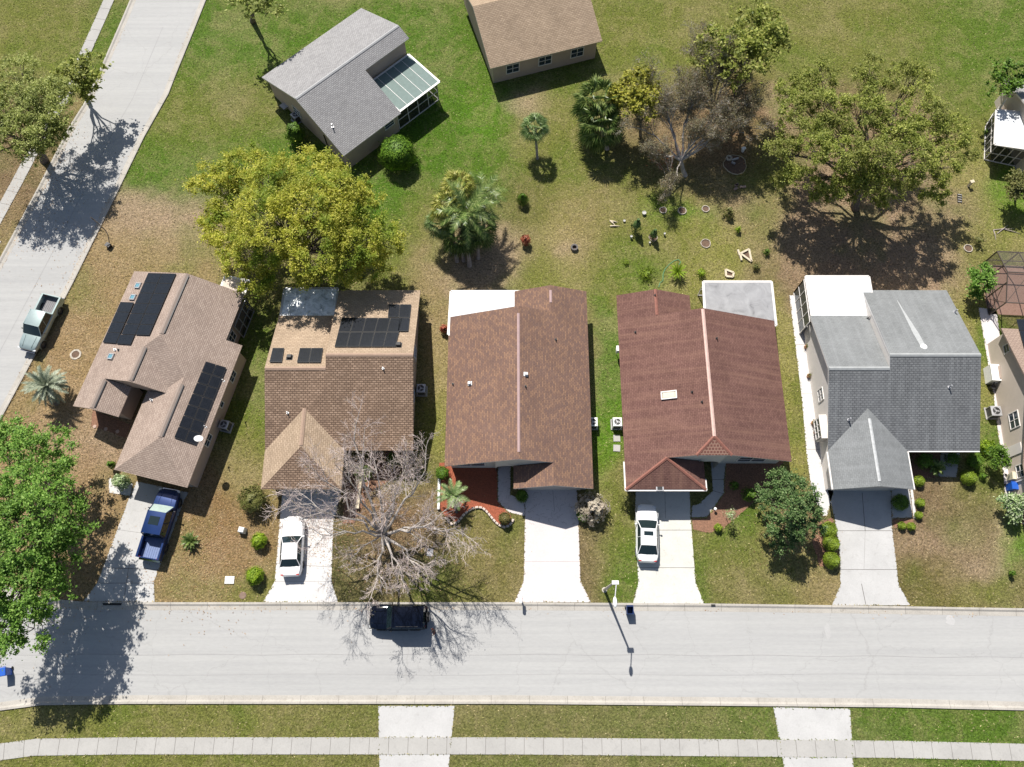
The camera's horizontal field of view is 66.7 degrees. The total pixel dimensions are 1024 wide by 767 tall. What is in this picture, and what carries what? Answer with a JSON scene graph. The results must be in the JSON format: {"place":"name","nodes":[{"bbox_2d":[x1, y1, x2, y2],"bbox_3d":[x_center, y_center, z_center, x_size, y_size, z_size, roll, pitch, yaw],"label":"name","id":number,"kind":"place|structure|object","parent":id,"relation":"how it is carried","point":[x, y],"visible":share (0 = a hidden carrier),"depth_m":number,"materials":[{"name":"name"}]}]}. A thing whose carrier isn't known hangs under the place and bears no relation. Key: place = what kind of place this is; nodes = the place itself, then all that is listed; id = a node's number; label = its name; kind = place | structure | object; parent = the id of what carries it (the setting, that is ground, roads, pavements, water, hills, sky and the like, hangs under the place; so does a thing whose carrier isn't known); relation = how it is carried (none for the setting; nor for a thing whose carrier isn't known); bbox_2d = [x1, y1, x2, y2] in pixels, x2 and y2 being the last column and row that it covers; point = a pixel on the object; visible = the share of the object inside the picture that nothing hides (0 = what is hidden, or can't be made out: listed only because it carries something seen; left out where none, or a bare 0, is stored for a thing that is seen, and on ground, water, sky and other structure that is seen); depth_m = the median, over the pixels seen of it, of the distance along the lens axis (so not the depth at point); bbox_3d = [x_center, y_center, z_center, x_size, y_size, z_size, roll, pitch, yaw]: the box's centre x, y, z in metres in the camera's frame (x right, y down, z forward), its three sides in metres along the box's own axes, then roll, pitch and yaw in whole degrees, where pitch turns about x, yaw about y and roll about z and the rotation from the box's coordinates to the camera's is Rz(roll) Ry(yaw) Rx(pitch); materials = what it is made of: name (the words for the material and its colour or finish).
{"place":"outdoors","nodes":[
{"label":"outdoors","id":0,"kind":"place"},
{"bbox_2d":[0,0,113,223],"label":"sidewalk","id":1,"kind":"structure","parent":0,"point":[17,181],"depth_m":78.17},
{"bbox_2d":[109,478,132,495],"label":"path","id":2,"kind":"structure","parent":0,"point":[115,490],"depth_m":66.81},
{"bbox_2d":[83,482,187,601],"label":"driveway","id":3,"kind":"structure","parent":0,"point":[116,580],"depth_m":64.71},
{"bbox_2d":[135,488,182,562],"bbox_3d":[-29.465,11.694,64.828,2.380,1.985,6.100,9,71,3],"label":"blue pickup","id":4,"kind":"object","parent":3,"relation":"on","point":[153,546],"visible":1,"depth_m":64.42,"materials":[{"name":"paint"}]},
{"bbox_2d":[263,491,340,601],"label":"driveway","id":5,"kind":"structure","parent":0,"point":[317,586],"depth_m":64.71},
{"bbox_2d":[278,516,305,576],"bbox_3d":[-18.252,13.470,64.487,2.180,1.430,4.950,-2,70,-1],"label":"white coupe","id":6,"kind":"object","parent":5,"relation":"on","point":[291,564],"visible":0.84,"depth_m":63.86,"materials":[{"name":"paint"}]},
{"bbox_2d":[378,706,454,766],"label":"driveway","id":7,"kind":"structure","parent":0,"point":[415,721],"depth_m":60.49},
{"bbox_2d":[1,24,984,713],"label":"fallen leaves","id":8,"kind":"object","parent":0,"point":[383,454],"depth_m":66.28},
{"bbox_2d":[498,466,524,515],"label":"path","id":9,"kind":"structure","parent":0,"point":[509,502],"depth_m":66.64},
{"bbox_2d":[0,0,1023,766],"bbox_3d":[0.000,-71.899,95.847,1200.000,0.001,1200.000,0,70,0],"label":"ground","id":10,"kind":"structure","parent":0,"point":[620,204],"depth_m":74.09,"materials":[{"name":"green plant"}]},
{"bbox_2d":[0,50,84,169],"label":"oak tree","id":11,"kind":"object","parent":10,"relation":"on","point":[38,136],"visible":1,"depth_m":71.27,"materials":[{"name":"green plant"}]},
{"bbox_2d":[20,365,68,406],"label":"silver palm","id":12,"kind":"object","parent":10,"relation":"on","point":[45,384],"visible":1,"depth_m":67.18,"materials":[{"name":"green plant"}]},
{"bbox_2d":[0,411,103,670],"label":"shade tree","id":13,"kind":"object","parent":10,"relation":"on","point":[49,530],"visible":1,"depth_m":57.35,"materials":[{"name":"green plant"}]},
{"bbox_2d":[39,48,113,106],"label":"oak tree","id":14,"kind":"object","parent":10,"relation":"on","point":[78,72],"visible":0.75,"depth_m":75.07,"materials":[{"name":"green plant"}]},
{"bbox_2d":[91,409,129,437],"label":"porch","id":15,"kind":"object","parent":10,"relation":"on","point":[102,421],"visible":1,"depth_m":68.78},
{"bbox_2d":[111,472,131,490],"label":"shrub","id":16,"kind":"object","parent":10,"relation":"on","point":[117,480],"visible":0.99,"depth_m":65.95,"materials":[{"name":"green plant"}]},
{"bbox_2d":[73,271,254,487],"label":"corner house","id":17,"kind":"structure","parent":10,"relation":"on","point":[174,338],"depth_m":66.73,"materials":[{"name":"brown"}]},
{"bbox_2d":[180,531,199,551],"bbox_3d":[-26.880,13.137,64.846,1.579,1.250,1.693,0,70,0],"label":"cycad","id":18,"kind":"object","parent":10,"relation":"on","point":[190,540],"visible":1,"depth_m":64.78,"materials":[{"name":"green plant"}]},
{"bbox_2d":[218,419,233,433],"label":"air conditioner","id":19,"kind":"object","parent":10,"relation":"on","point":[226,426],"visible":1,"depth_m":67.97,"materials":[{"name":"grey metal"}]},
{"bbox_2d":[234,482,270,516],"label":"shrub","id":20,"kind":"object","parent":10,"relation":"on","point":[254,497],"visible":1,"depth_m":65.01,"materials":[{"name":"green plant"}]},
{"bbox_2d":[244,565,264,585],"bbox_3d":[-21.118,15.767,63.764,1.725,1.406,1.755,0,70,0],"label":"ball shrub","id":21,"kind":"object","parent":10,"relation":"on","point":[258,573],"visible":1,"depth_m":63.40,"materials":[{"name":"green plant"}]},
{"bbox_2d":[224,0,288,23],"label":"shade tree","id":22,"kind":"object","parent":10,"relation":"on","point":[254,7],"visible":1,"depth_m":76.54,"materials":[{"name":"green plant"}]},
{"bbox_2d":[250,532,267,549],"bbox_3d":[-21.107,13.083,64.770,1.509,1.322,1.475,28,73,10],"label":"ball shrub","id":23,"kind":"object","parent":10,"relation":"on","point":[257,541],"visible":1,"depth_m":64.44,"materials":[{"name":"green plant"}]},
{"bbox_2d":[175,133,410,301],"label":"oak tree","id":24,"kind":"object","parent":10,"relation":"on","point":[341,216],"visible":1,"depth_m":66.65,"materials":[{"name":"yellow plant"}]},
{"bbox_2d":[283,121,306,144],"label":"shrub","id":25,"kind":"object","parent":10,"relation":"on","point":[295,131],"visible":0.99,"depth_m":77.35,"materials":[{"name":"green plant"}]},
{"bbox_2d":[261,287,420,490],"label":"tan roof house","id":26,"kind":"structure","parent":10,"relation":"on","point":[330,347],"depth_m":65.17,"materials":[{"name":"brown"}]},
{"bbox_2d":[262,8,439,167],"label":"grey corner house","id":27,"kind":"structure","parent":10,"relation":"on","point":[353,89],"depth_m":76.98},
{"bbox_2d":[260,390,486,619],"bbox_3d":[-10.866,9.418,60.488,14.853,12.071,16.491,-27,73,-9],"label":"bare tree","id":28,"kind":"object","parent":10,"relation":"on","point":[382,528],"visible":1,"depth_m":59.65,"materials":[{"name":"grey plant"}]},
{"bbox_2d":[343,450,411,522],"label":"mulch bed","id":29,"kind":"object","parent":10,"relation":"on","point":[372,486],"visible":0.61,"depth_m":67.15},
{"bbox_2d":[377,132,417,172],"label":"shrub","id":30,"kind":"object","parent":10,"relation":"on","point":[395,143],"visible":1,"depth_m":75.99,"materials":[{"name":"green plant"}]},
{"bbox_2d":[416,384,427,396],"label":"air conditioner","id":31,"kind":"object","parent":10,"relation":"on","point":[421,390],"visible":1,"depth_m":69.09,"materials":[{"name":"grey metal"}]},
{"bbox_2d":[422,207,457,253],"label":"fan palm","id":32,"kind":"object","parent":10,"relation":"on","point":[437,233],"visible":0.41,"depth_m":71.92,"materials":[{"name":"green plant"}]},
{"bbox_2d":[428,190,466,262],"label":"fan palm","id":33,"kind":"object","parent":10,"relation":"on","point":[436,203],"visible":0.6,"depth_m":70.59,"materials":[{"name":"green plant"}]},
{"bbox_2d":[438,169,479,253],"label":"fan palm","id":34,"kind":"object","parent":10,"relation":"on","point":[468,186],"visible":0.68,"depth_m":70.81,"materials":[{"name":"green plant"}]},
{"bbox_2d":[441,217,478,261],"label":"fan palm","id":35,"kind":"object","parent":10,"relation":"on","point":[452,247],"visible":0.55,"depth_m":71.74,"materials":[{"name":"green plant"}]},
{"bbox_2d":[434,179,499,267],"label":"queen palm","id":36,"kind":"object","parent":10,"relation":"on","point":[473,209],"visible":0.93,"depth_m":69.95,"materials":[{"name":"green plant"}]},
{"bbox_2d":[439,463,510,524],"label":"mulch bed","id":37,"kind":"object","parent":10,"relation":"on","point":[476,491],"visible":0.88,"depth_m":66.81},
{"bbox_2d":[434,466,449,480],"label":"shrub","id":38,"kind":"object","parent":37,"relation":"on","point":[442,471],"visible":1,"depth_m":66.38,"materials":[{"name":"green plant"}]},
{"bbox_2d":[435,479,469,513],"bbox_3d":[-4.919,9.387,65.256,2.922,3.182,2.716,0,70,0],"label":"date palm","id":39,"kind":"object","parent":37,"relation":"on","point":[450,493],"visible":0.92,"depth_m":64.71,"materials":[{"name":"green plant"}]},
{"bbox_2d":[457,211,498,259],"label":"fan palm","id":40,"kind":"object","parent":10,"relation":"on","point":[478,240],"visible":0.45,"depth_m":71.66,"materials":[{"name":"green plant"}]},
{"bbox_2d":[460,171,507,244],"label":"queen palm","id":41,"kind":"object","parent":10,"relation":"on","point":[490,180],"visible":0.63,"depth_m":71.16,"materials":[{"name":"green plant"}]},
{"bbox_2d":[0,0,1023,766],"bbox_3d":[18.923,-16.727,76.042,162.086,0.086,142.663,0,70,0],"label":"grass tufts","id":42,"kind":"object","parent":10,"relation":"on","point":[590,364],"visible":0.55,"depth_m":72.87,"materials":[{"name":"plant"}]},
{"bbox_2d":[0,0,1023,615],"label":"kerb","id":43,"kind":"structure","parent":10,"relation":"on","point":[564,606],"depth_m":63.53,"materials":[{"name":"concrete"}]},
{"bbox_2d":[0,695,1023,710],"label":"kerb","id":44,"kind":"structure","parent":10,"relation":"on","point":[486,699],"depth_m":61.11,"materials":[{"name":"concrete"}]},
{"bbox_2d":[445,285,592,489],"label":"brown roof house","id":45,"kind":"structure","parent":10,"relation":"on","point":[518,389],"depth_m":65.96,"materials":[{"name":"brown"}]},
{"bbox_2d":[523,486,580,489],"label":"garage door","id":46,"kind":"structure","parent":45,"relation":"in","point":[547,487],"depth_m":66.16,"materials":[{"name":"paint"}]},
{"bbox_2d":[519,112,550,159],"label":"fan palm","id":47,"kind":"object","parent":10,"relation":"on","point":[540,119],"visible":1,"depth_m":75.07,"materials":[{"name":"green plant"}]},
{"bbox_2d":[569,74,625,134],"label":"fan palm","id":48,"kind":"object","parent":10,"relation":"on","point":[597,84],"visible":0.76,"depth_m":75.13,"materials":[{"name":"green plant"}]},
{"bbox_2d":[576,100,625,153],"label":"fan palm","id":49,"kind":"object","parent":10,"relation":"on","point":[598,141],"visible":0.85,"depth_m":75.45,"materials":[{"name":"green plant"}]},
{"bbox_2d":[610,417,621,429],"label":"air conditioner","id":50,"kind":"object","parent":10,"relation":"on","point":[616,423],"visible":1,"depth_m":68.01,"materials":[{"name":"white paint"}]},
{"bbox_2d":[602,63,672,137],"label":"golden tree","id":51,"kind":"object","parent":10,"relation":"on","point":[633,97],"visible":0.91,"depth_m":73.68,"materials":[{"name":"yellow plant"}]},
{"bbox_2d":[646,130,683,194],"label":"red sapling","id":52,"kind":"object","parent":10,"relation":"on","point":[666,161],"visible":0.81,"depth_m":75.06,"materials":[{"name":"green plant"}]},
{"bbox_2d":[668,262,686,280],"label":"yucca","id":53,"kind":"object","parent":10,"relation":"on","point":[678,269],"visible":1,"depth_m":73.01,"materials":[{"name":"green plant"}]},
{"bbox_2d":[613,42,780,203],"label":"bare tree","id":54,"kind":"object","parent":10,"relation":"on","point":[692,99],"visible":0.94,"depth_m":73.54,"materials":[{"name":"grey plant"}]},
{"bbox_2d":[616,280,791,490],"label":"red roof house","id":55,"kind":"structure","parent":10,"relation":"on","point":[700,387],"depth_m":65.85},
{"bbox_2d":[654,17,773,131],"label":"bare tree","id":56,"kind":"object","parent":10,"relation":"on","point":[699,85],"visible":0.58,"depth_m":73.30,"materials":[{"name":"grey plant"}]},
{"bbox_2d":[723,155,745,174],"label":"planting ring","id":57,"kind":"object","parent":10,"relation":"on","point":[730,167],"visible":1,"depth_m":77.89,"materials":[{"name":"soil"}]},
{"bbox_2d":[692,461,783,532],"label":"mulch bed","id":58,"kind":"object","parent":10,"relation":"on","point":[744,475],"visible":0.79,"depth_m":66.76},
{"bbox_2d":[740,486,755,501],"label":"shrub","id":59,"kind":"object","parent":58,"relation":"on","point":[748,494],"visible":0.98,"depth_m":65.79,"materials":[{"name":"green plant"}]},
{"bbox_2d":[683,0,798,95],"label":"shade tree","id":60,"kind":"object","parent":10,"relation":"on","point":[776,36],"visible":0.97,"depth_m":71.63,"materials":[{"name":"green plant"}]},
{"bbox_2d":[737,248,751,262],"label":"timber bed","id":61,"kind":"object","parent":10,"relation":"on","point":[746,254],"visible":1,"depth_m":74.35,"materials":[{"name":"wood"}]},
{"bbox_2d":[752,465,829,559],"bbox_3d":[22.240,10.128,63.356,5.950,6.236,7.037,-22,72,-8],"label":"evergreen tree","id":62,"kind":"object","parent":10,"relation":"on","point":[796,519],"visible":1,"depth_m":62.23,"materials":[{"name":"green plant"}]},
{"bbox_2d":[812,517,838,565],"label":"mulch bed","id":63,"kind":"object","parent":10,"relation":"on","point":[817,545],"visible":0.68,"depth_m":65.16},
{"bbox_2d":[819,521,837,537],"bbox_3d":[26.558,12.241,65.164,1.577,1.148,1.507,-26,72,-9],"label":"clipped shrub","id":64,"kind":"object","parent":63,"relation":"on","point":[833,528],"visible":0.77,"depth_m":64.78,"materials":[{"name":"green plant"}]},
{"bbox_2d":[822,536,839,552],"bbox_3d":[26.599,13.353,64.775,1.558,1.130,1.562,21,72,7],"label":"clipped shrub","id":65,"kind":"object","parent":63,"relation":"on","point":[833,544],"visible":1,"depth_m":64.42,"materials":[{"name":"green plant"}]},
{"bbox_2d":[823,551,840,569],"bbox_3d":[26.434,14.628,64.298,1.574,1.168,1.609,0,70,0],"label":"clipped shrub","id":66,"kind":"object","parent":63,"relation":"on","point":[833,558],"visible":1,"depth_m":63.98,"materials":[{"name":"green plant"}]},
{"bbox_2d":[757,48,989,212],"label":"oak tree","id":67,"kind":"object","parent":10,"relation":"on","point":[868,176],"visible":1,"depth_m":69.02,"materials":[{"name":"green plant"}]},
{"bbox_2d":[793,275,980,490],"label":"grey roof house","id":68,"kind":"structure","parent":10,"relation":"on","point":[895,379],"depth_m":65.20,"materials":[{"name":"grey"}]},
{"bbox_2d":[813,414,827,441],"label":"bay window","id":69,"kind":"structure","parent":68,"relation":"in","point":[820,423],"depth_m":66.47,"materials":[{"name":"white paint"}]},
{"bbox_2d":[830,486,891,490],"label":"garage door","id":70,"kind":"structure","parent":68,"relation":"in","point":[879,488],"depth_m":66.31,"materials":[{"name":"paint"}]},
{"bbox_2d":[891,493,909,510],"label":"clipped shrub","id":71,"kind":"object","parent":10,"relation":"on","point":[899,501],"visible":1,"depth_m":65.49,"materials":[{"name":"green plant"}]},
{"bbox_2d":[911,452,939,477],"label":"mulch bed","id":72,"kind":"object","parent":10,"relation":"on","point":[917,470],"visible":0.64,"depth_m":67.44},
{"bbox_2d":[914,452,933,471],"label":"shrub","id":73,"kind":"object","parent":72,"relation":"on","point":[927,459],"visible":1,"depth_m":66.64,"materials":[{"name":"green plant"}]},
{"bbox_2d":[926,458,945,476],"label":"cycad","id":74,"kind":"object","parent":72,"relation":"on","point":[937,467],"visible":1,"depth_m":66.73,"materials":[{"name":"green plant"}]},
{"bbox_2d":[942,452,961,466],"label":"shrub","id":75,"kind":"object","parent":10,"relation":"on","point":[952,457],"visible":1,"depth_m":66.85,"materials":[{"name":"green plant"}]},
{"bbox_2d":[960,469,977,485],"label":"clipped shrub","id":76,"kind":"object","parent":10,"relation":"on","point":[970,475],"visible":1,"depth_m":66.37,"materials":[{"name":"green plant"}]},
{"bbox_2d":[965,453,981,469],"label":"shrub","id":77,"kind":"object","parent":10,"relation":"on","point":[977,461],"visible":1,"depth_m":66.74,"materials":[{"name":"green plant"}]},
{"bbox_2d":[964,261,999,302],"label":"young tree","id":78,"kind":"object","parent":10,"relation":"on","point":[977,279],"visible":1,"depth_m":70.74,"materials":[{"name":"green plant"}]},
{"bbox_2d":[983,364,1001,390],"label":"pool heater","id":79,"kind":"object","parent":10,"relation":"on","point":[992,374],"visible":1,"depth_m":69.42,"materials":[{"name":"white paint"}]},
{"bbox_2d":[984,406,1002,419],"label":"air conditioner","id":80,"kind":"object","parent":10,"relation":"on","point":[993,412],"visible":1,"depth_m":68.47,"materials":[{"name":"grey metal"}]},
{"bbox_2d":[984,443,1011,469],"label":"round tree","id":81,"kind":"object","parent":10,"relation":"on","point":[1001,456],"visible":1,"depth_m":65.64,"materials":[{"name":"green plant"}]},
{"bbox_2d":[983,56,1023,97],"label":"garden tree","id":82,"kind":"object","parent":10,"relation":"on","point":[1012,85],"visible":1,"depth_m":75.51,"materials":[{"name":"green plant"}]},
{"bbox_2d":[984,81,1023,171],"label":"white patio house","id":83,"kind":"structure","parent":10,"relation":"on","point":[1004,139],"depth_m":76.64,"materials":[{"name":"grey"}]},
{"bbox_2d":[988,319,1023,502],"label":"cream wall house","id":84,"kind":"structure","parent":10,"relation":"on","point":[1006,350],"depth_m":67.45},
{"bbox_2d":[1005,442,1021,457],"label":"awning","id":85,"kind":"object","parent":84,"relation":"in","point":[1015,449],"depth_m":66.49,"materials":[{"name":"white paint"}]},
{"bbox_2d":[1008,409,1020,429],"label":"window","id":86,"kind":"structure","parent":84,"relation":"in","point":[1014,421],"depth_m":66.85,"materials":[{"name":"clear glass"}]},
{"bbox_2d":[993,491,1023,524],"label":"flowering shrub","id":87,"kind":"object","parent":10,"relation":"on","point":[1013,505],"visible":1,"depth_m":64.63,"materials":[{"name":"green plant"}]},
{"bbox_2d":[1002,167,1023,200],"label":"rounded tree","id":88,"kind":"object","parent":10,"relation":"on","point":[1014,188],"visible":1,"depth_m":73.75,"materials":[{"name":"green plant"}]},
{"bbox_2d":[0,0,1023,701],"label":"road","id":89,"kind":"structure","parent":0,"point":[536,652],"depth_m":62.57,"materials":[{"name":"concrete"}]},
{"bbox_2d":[18,293,64,353],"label":"grey pickup","id":90,"kind":"object","parent":89,"relation":"on","point":[41,316],"visible":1,"depth_m":70.48,"materials":[{"name":"paint"}]},
{"bbox_2d":[0,0,135,270],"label":"kerb","id":91,"kind":"structure","parent":89,"relation":"on","point":[52,164],"depth_m":78.23,"materials":[{"name":"concrete"}]},
{"bbox_2d":[369,602,429,631],"bbox_3d":[-9.051,18.728,62.349,4.870,1.950,2.290,0,70,0],"label":"offroad car","id":92,"kind":"object","parent":89,"relation":"on","point":[399,617],"visible":0.97,"depth_m":61.73,"materials":[{"name":"black paint"}]},
{"bbox_2d":[0,737,1023,760],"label":"sidewalk","id":93,"kind":"structure","parent":0,"point":[521,745],"depth_m":59.99,"materials":[{"name":"concrete"}]},
{"bbox_2d":[464,0,601,82],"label":"house","id":94,"kind":"structure","parent":0,"point":[517,38],"depth_m":79.23,"materials":[{"name":"beige"}]},
{"bbox_2d":[506,62,519,74],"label":"window","id":95,"kind":"structure","parent":94,"relation":"in","point":[512,68],"depth_m":80.12,"materials":[{"name":"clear glass"}]},
{"bbox_2d":[515,490,589,601],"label":"driveway","id":96,"kind":"structure","parent":0,"point":[552,563],"depth_m":65.09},
{"bbox_2d":[571,490,610,526],"bbox_3d":[6.667,10.424,65.157,2.987,2.386,2.877,34,74,11],"label":"bush","id":97,"kind":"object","parent":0,"point":[596,506],"depth_m":64.80,"materials":[{"name":"beige plant"}]},
{"bbox_2d":[633,491,702,602],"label":"driveway","id":98,"kind":"structure","parent":0,"point":[668,576],"depth_m":64.85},
{"bbox_2d":[635,504,660,562],"bbox_3d":[11.270,12.450,64.807,2.160,1.515,4.850,3,70,1],"label":"white sedan","id":99,"kind":"object","parent":98,"relation":"on","point":[647,542],"visible":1,"depth_m":64.21,"materials":[{"name":"paint"}]},
{"bbox_2d":[692,461,725,516],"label":"path","id":100,"kind":"structure","parent":0,"point":[706,505],"depth_m":66.66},
{"bbox_2d":[789,295,830,515],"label":"path","id":101,"kind":"structure","parent":0,"point":[814,464],"depth_m":69.02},
{"bbox_2d":[773,707,853,766],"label":"driveway","id":102,"kind":"structure","parent":0,"point":[813,724],"depth_m":60.47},
{"bbox_2d":[828,490,909,604],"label":"driveway","id":103,"kind":"structure","parent":0,"point":[868,566],"depth_m":65.09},
{"bbox_2d":[891,488,911,517],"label":"path","id":104,"kind":"structure","parent":0,"point":[901,513],"depth_m":66.26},
{"bbox_2d":[938,452,959,476],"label":"patio","id":105,"kind":"structure","parent":0,"point":[949,471],"depth_m":67.41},
{"bbox_2d":[979,308,1011,507],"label":"path","id":106,"kind":"structure","parent":0,"point":[990,327],"depth_m":71.76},
{"bbox_2d":[980,264,1023,315],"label":"patio","id":107,"kind":"structure","parent":0,"point":[1014,281],"depth_m":73.14,"materials":[{"name":"concrete"}]},
{"bbox_2d":[982,251,1023,314],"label":"pool cage","id":108,"kind":"object","parent":107,"relation":"on","point":[1006,283],"visible":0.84,"depth_m":71.44,"materials":[{"name":"brown metal"}]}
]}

